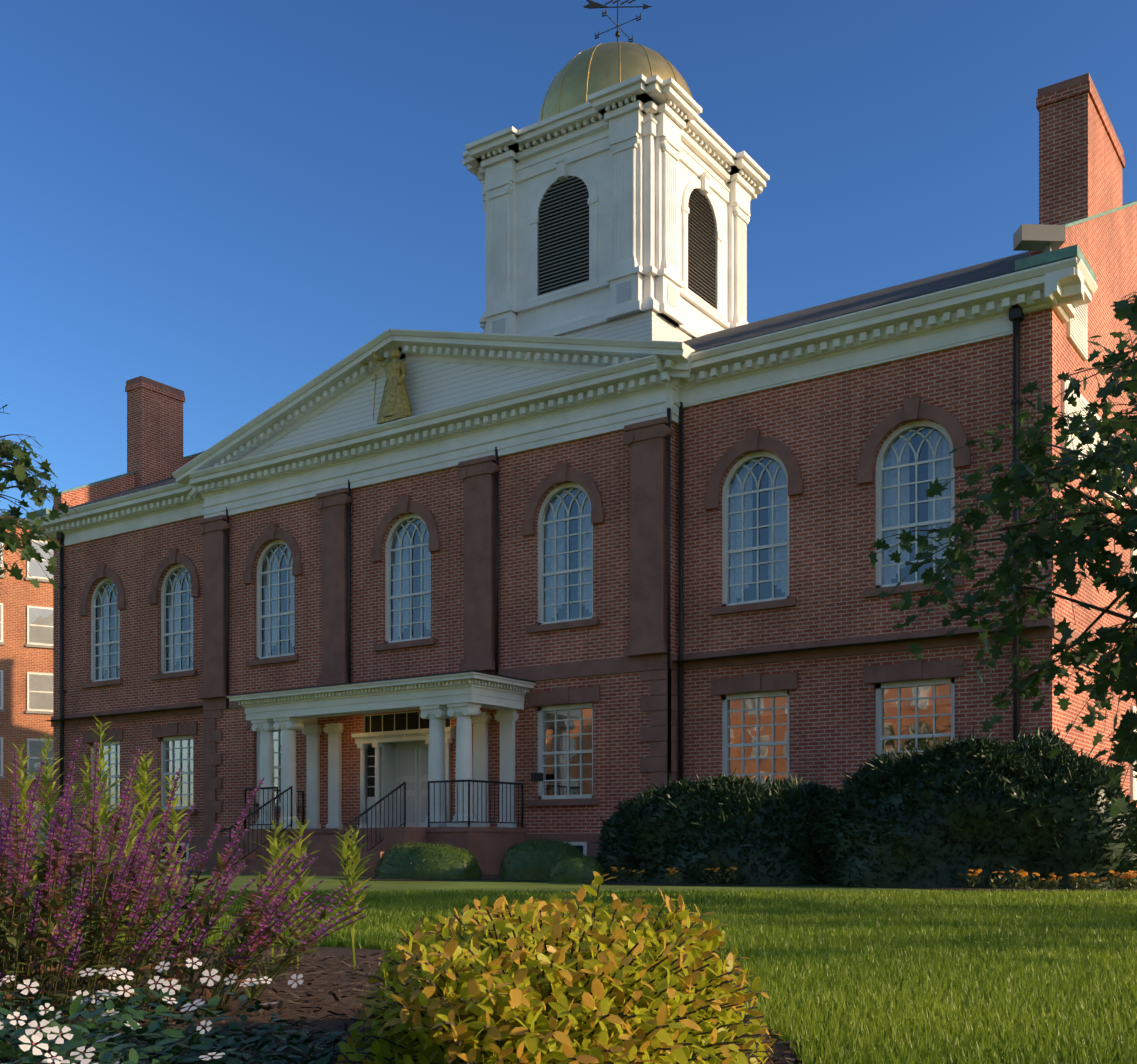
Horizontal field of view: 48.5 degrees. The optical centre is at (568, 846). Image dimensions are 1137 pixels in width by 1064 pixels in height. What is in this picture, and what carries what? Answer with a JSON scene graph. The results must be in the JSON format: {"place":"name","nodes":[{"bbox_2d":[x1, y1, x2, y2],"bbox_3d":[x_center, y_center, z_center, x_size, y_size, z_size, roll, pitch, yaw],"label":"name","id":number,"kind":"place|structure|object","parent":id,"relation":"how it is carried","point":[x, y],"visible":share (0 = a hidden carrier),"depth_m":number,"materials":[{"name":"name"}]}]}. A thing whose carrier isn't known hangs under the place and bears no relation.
{"place":"outdoors","nodes":[
{"label":"outdoors","id":0,"kind":"place"},
{"bbox_2d":[0,405,84,594],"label":"tree","id":1,"kind":"object","parent":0,"point":[18,474],"depth_m":11.12,"materials":[{"name":"green plant"}]},
{"bbox_2d":[7,864,1012,892],"bbox_3d":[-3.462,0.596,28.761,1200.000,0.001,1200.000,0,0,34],"label":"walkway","id":2,"kind":"structure","parent":0,"point":[240,881],"depth_m":18.64,"materials":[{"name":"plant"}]},
{"bbox_2d":[0,519,52,857],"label":"background building","id":3,"kind":"structure","parent":2,"relation":"on","point":[26,659],"depth_m":54.39,"materials":[{"name":"brick"}]},
{"bbox_2d":[223,670,542,876],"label":"portico","id":4,"kind":"structure","parent":2,"relation":"on","point":[412,749],"depth_m":27.11,"materials":[{"name":"wood"}]},
{"bbox_2d":[220,779,522,872],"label":"railings","id":5,"kind":"object","parent":4,"relation":"on","point":[364,812],"visible":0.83,"depth_m":25.95,"materials":[{"name":"metal"}]},
{"bbox_2d":[0,947,801,1063],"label":"flower bed","id":6,"kind":"object","parent":2,"relation":"on","point":[331,1022],"visible":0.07,"depth_m":4.66,"materials":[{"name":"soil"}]},
{"bbox_2d":[0,958,346,1063],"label":"vinca","id":7,"kind":"object","parent":6,"relation":"on","point":[50,1029],"visible":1,"depth_m":2.79,"materials":[{"name":"plant"}]},
{"bbox_2d":[0,737,370,1028],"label":"salvia clump","id":8,"kind":"object","parent":6,"relation":"on","point":[54,872],"visible":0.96,"depth_m":4.14,"materials":[{"name":"plant"}]},
{"bbox_2d":[5,714,375,981],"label":"tall stems","id":9,"kind":"object","parent":6,"relation":"on","point":[297,850],"visible":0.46,"depth_m":5.73,"materials":[{"name":"plant"}]},
{"bbox_2d":[333,871,781,1063],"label":"spirea bush","id":10,"kind":"object","parent":6,"relation":"on","point":[536,981],"visible":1,"depth_m":2.49,"materials":[{"name":"leaf"},{"name":"bark"}]},
{"bbox_2d":[374,840,481,879],"bbox_3d":[-2.578,0.241,22.934,2.207,0.739,1.552,0,0,34],"label":"boxwood","id":11,"kind":"object","parent":2,"relation":"on","point":[401,871],"depth_m":22.32,"materials":[{"name":"green plant"}]},
{"bbox_2d":[498,837,584,879],"bbox_3d":[-0.431,0.218,22.358,1.847,0.803,1.397,0,0,34],"label":"boxwood","id":12,"kind":"object","parent":2,"relation":"on","point":[537,873],"depth_m":21.83,"materials":[{"name":"green plant"}]},
{"bbox_2d":[1,888,1136,1063],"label":"lawn","id":13,"kind":"structure","parent":2,"relation":"on","point":[878,976],"depth_m":6.06,"materials":[{"name":"plant"}]},
{"bbox_2d":[546,852,604,882],"bbox_3d":[0.094,0.349,20.741,1.136,0.519,0.866,0,0,34],"label":"boxwood","id":14,"kind":"object","parent":2,"relation":"on","point":[582,874],"depth_m":20.43,"materials":[{"name":"green plant"}]},
{"bbox_2d":[26,73,1136,869],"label":"courthouse","id":15,"kind":"structure","parent":2,"relation":"on","point":[646,565],"depth_m":25.44,"materials":[{"name":"brick"}]},
{"bbox_2d":[361,348,411,423],"bbox_3d":[-4.080,-10.283,28.315,1.371,1.717,0.514,0,0,34],"label":"justice statue","id":16,"kind":"object","parent":15,"relation":"on","point":[395,404],"visible":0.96,"depth_m":28.02,"materials":[{"name":"metal"}]},
{"bbox_2d":[462,0,769,351],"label":"cupola","id":17,"kind":"object","parent":15,"relation":"on","point":[623,184],"visible":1,"depth_m":33.66,"materials":[{"name":"wood"}]},
{"bbox_2d":[590,766,838,883],"bbox_3d":[2.538,-0.291,21.193,5.001,2.050,3.582,0,0,34],"label":"yew","id":18,"kind":"object","parent":2,"relation":"on","point":[755,793],"depth_m":19.94,"materials":[{"name":"green plant"}]},
{"bbox_2d":[335,875,1133,892],"bbox_3d":[2.777,0.584,20.971,13.900,0.001,5.799,0,0,34],"label":"shrub bed","id":19,"kind":"object","parent":2,"relation":"on","point":[490,878],"visible":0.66,"depth_m":19.73,"materials":[{"name":"soil"}]},
{"bbox_2d":[607,867,1136,891],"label":"marigolds","id":20,"kind":"object","parent":19,"relation":"on","point":[1129,875],"visible":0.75,"depth_m":16.39,"materials":[{"name":"plant"}]},
{"bbox_2d":[809,723,1136,888],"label":"yew","id":21,"kind":"object","parent":2,"relation":"on","point":[1020,750],"depth_m":17.72,"materials":[{"name":"green plant"}]},
{"bbox_2d":[0,0,1136,517],"label":"sky","id":22,"kind":"structure","parent":0,"point":[220,203],"materials":[{"name":"blue"}]},
{"bbox_2d":[858,292,1136,818],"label":"maple","id":23,"kind":"object","parent":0,"point":[1001,497],"depth_m":10.69,"materials":[{"name":"green plant"}]}
]}

